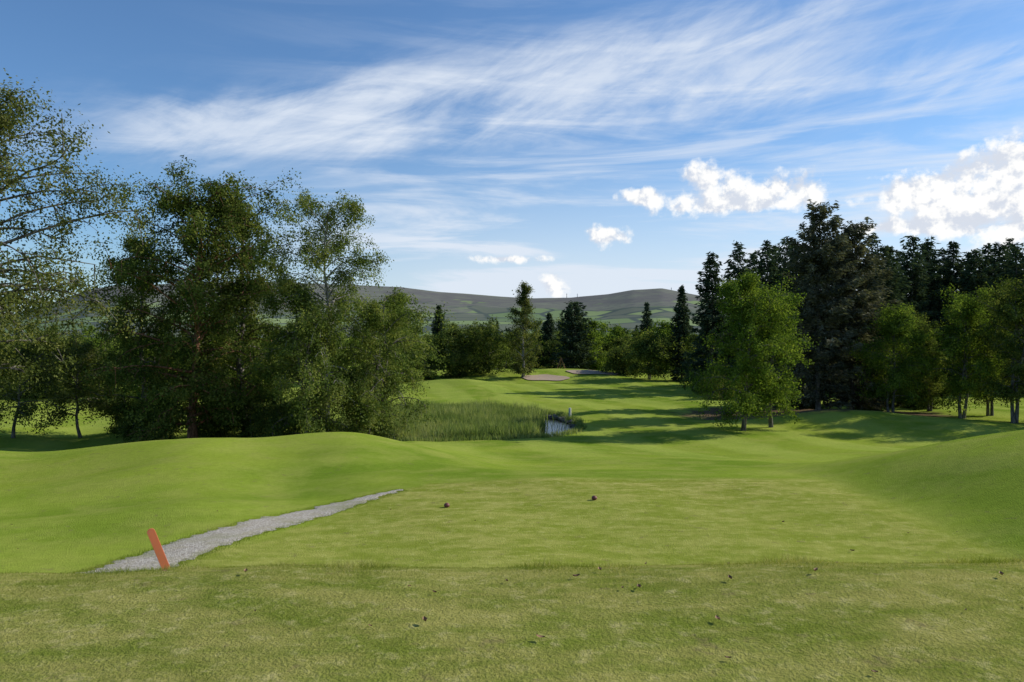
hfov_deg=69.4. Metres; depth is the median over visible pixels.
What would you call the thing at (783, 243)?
spruce tree
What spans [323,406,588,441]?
tall grass
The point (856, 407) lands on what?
shrub
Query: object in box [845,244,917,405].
spruce tree
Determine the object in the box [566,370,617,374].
bunker sand
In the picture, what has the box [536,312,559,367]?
spruce tree
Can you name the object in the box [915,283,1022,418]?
broadleaf tree
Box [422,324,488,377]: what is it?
hawthorn tree
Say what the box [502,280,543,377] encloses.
spruce tree
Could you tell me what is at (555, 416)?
pond stones
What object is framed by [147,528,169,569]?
marker stake
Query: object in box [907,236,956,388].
spruce tree
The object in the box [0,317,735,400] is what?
distant woodland
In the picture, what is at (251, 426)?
shrub
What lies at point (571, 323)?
spruce tree
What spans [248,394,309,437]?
shrub
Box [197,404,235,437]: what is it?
shrub
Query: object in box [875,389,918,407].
shrub
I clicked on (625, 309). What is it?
hills
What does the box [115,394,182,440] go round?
shrub
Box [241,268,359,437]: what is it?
willow tree
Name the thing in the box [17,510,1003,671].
fallen leaves
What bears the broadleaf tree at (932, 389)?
on the ground at (662, 472)
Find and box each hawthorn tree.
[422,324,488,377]
[445,315,518,373]
[598,341,643,375]
[617,328,682,379]
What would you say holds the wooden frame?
on the ground at (662, 472)
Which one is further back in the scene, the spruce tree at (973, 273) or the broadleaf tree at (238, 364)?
the spruce tree at (973, 273)
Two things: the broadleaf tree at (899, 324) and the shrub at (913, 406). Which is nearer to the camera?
the broadleaf tree at (899, 324)
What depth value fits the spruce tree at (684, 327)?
95.63 m
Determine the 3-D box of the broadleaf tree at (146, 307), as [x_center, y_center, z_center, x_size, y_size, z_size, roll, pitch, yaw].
[-19.963,-0.246,40.527,5.867,11.653,6.320,0,1,-44]
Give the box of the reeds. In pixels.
[341,398,566,440]
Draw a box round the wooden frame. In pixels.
[557,357,564,368]
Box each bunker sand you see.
[522,374,569,380]
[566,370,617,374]
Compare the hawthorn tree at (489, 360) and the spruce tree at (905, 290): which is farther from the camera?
the hawthorn tree at (489, 360)
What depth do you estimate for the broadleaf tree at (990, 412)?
49.84 m
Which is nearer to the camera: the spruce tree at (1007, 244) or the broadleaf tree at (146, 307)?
the broadleaf tree at (146, 307)
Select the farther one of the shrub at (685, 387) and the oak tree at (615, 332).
the oak tree at (615, 332)
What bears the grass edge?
on the ground at (662, 472)
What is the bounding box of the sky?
[0,0,1023,316]
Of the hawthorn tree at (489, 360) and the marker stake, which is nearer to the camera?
the marker stake
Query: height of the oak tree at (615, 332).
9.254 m
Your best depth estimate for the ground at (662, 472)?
10.74 m
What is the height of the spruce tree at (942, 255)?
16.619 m
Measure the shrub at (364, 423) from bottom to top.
3.489 m
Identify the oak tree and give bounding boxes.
[561,318,612,370]
[591,321,641,362]
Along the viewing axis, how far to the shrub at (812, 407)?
56.98 m
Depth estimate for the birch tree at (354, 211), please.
36.37 m
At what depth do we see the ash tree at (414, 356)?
86.90 m
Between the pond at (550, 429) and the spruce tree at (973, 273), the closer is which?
the pond at (550, 429)
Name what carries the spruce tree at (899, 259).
on the ground at (662, 472)
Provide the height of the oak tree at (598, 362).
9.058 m
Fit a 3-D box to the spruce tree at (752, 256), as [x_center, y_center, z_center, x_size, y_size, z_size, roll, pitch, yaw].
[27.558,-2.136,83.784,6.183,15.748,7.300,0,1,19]
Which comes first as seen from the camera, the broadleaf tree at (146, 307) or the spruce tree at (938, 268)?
the broadleaf tree at (146, 307)
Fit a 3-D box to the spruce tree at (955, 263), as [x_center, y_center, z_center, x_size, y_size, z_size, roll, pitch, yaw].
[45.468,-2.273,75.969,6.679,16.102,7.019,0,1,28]
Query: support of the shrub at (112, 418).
on the ground at (662, 472)
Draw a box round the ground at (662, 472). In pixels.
[0,338,1023,681]
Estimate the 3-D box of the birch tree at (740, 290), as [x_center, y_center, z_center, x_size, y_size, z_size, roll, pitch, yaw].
[13.613,0.714,41.631,6.841,9.618,6.272,0,1,34]
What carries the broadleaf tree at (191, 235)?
on the ground at (662, 472)
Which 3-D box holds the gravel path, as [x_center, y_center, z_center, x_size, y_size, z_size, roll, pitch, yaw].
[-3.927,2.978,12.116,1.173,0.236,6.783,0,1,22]
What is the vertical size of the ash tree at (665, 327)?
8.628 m
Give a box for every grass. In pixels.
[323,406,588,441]
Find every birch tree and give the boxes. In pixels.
[241,186,393,433]
[680,268,819,430]
[722,282,813,426]
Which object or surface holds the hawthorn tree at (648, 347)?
on the ground at (662, 472)
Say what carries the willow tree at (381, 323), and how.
on the ground at (662, 472)
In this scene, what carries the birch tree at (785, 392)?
on the ground at (662, 472)
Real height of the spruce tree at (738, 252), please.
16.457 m
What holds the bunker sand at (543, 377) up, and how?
on the ground at (662, 472)
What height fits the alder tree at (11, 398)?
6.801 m
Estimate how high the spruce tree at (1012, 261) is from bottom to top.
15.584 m
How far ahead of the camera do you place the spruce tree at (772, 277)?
73.67 m
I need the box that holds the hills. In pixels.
[0,282,727,337]
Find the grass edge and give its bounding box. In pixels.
[63,488,410,572]
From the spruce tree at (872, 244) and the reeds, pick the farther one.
the spruce tree at (872, 244)
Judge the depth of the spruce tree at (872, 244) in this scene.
76.70 m
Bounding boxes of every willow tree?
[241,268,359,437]
[330,286,456,439]
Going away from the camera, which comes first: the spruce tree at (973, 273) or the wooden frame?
the spruce tree at (973, 273)
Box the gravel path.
[78,489,402,573]
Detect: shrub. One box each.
[92,388,138,433]
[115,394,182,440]
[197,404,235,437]
[223,388,272,437]
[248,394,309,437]
[335,387,394,436]
[677,368,728,394]
[697,373,741,399]
[789,399,824,408]
[855,404,890,411]
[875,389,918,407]
[900,395,951,409]
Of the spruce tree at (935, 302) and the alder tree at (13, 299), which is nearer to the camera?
the alder tree at (13, 299)
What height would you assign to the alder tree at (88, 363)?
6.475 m
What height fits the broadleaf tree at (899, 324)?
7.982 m
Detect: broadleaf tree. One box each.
[63,155,309,442]
[86,230,189,439]
[171,178,323,437]
[847,300,938,412]
[889,306,963,410]
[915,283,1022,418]
[950,295,1017,415]
[970,275,1023,422]
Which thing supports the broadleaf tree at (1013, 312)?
on the ground at (662, 472)
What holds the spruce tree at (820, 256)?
on the ground at (662, 472)
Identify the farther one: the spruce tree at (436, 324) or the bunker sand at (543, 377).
the spruce tree at (436, 324)
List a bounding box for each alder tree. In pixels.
[0,68,162,395]
[0,313,91,437]
[25,328,125,437]
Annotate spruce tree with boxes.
[425,305,449,370]
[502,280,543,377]
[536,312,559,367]
[549,300,598,369]
[637,302,653,335]
[665,285,694,381]
[680,251,736,390]
[701,241,762,387]
[732,253,761,381]
[734,239,792,390]
[758,244,838,408]
[765,237,807,364]
[765,245,784,281]
[766,199,875,409]
[798,217,901,410]
[845,232,881,367]
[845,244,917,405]
[866,246,917,377]
[892,249,913,293]
[897,235,950,391]
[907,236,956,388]
[907,239,946,300]
[933,241,979,379]
[936,247,955,302]
[941,248,1016,389]
[956,252,981,363]
[973,242,1022,380]
[981,243,997,281]
[991,238,1023,295]
[991,243,1023,396]
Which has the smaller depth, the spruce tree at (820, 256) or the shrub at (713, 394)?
the spruce tree at (820, 256)
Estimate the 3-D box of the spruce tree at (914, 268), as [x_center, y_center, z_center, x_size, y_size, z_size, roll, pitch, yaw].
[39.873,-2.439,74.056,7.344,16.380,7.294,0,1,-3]
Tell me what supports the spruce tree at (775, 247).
on the ground at (662, 472)
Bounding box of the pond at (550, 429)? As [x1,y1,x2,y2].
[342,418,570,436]
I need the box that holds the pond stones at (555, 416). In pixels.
[543,414,576,430]
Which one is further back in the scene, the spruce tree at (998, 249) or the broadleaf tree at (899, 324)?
the spruce tree at (998, 249)
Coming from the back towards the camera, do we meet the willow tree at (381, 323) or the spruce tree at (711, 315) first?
the spruce tree at (711, 315)
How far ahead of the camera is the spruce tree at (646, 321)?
139.74 m
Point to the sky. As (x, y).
(560, 148)
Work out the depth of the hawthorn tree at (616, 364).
102.24 m
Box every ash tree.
[367,293,441,383]
[640,319,683,371]
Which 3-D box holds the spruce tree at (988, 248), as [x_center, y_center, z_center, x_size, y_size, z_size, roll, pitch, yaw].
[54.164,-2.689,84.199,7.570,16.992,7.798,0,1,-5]
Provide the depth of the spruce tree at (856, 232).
51.15 m
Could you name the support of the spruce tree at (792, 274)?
on the ground at (662, 472)
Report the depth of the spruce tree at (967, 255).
79.85 m

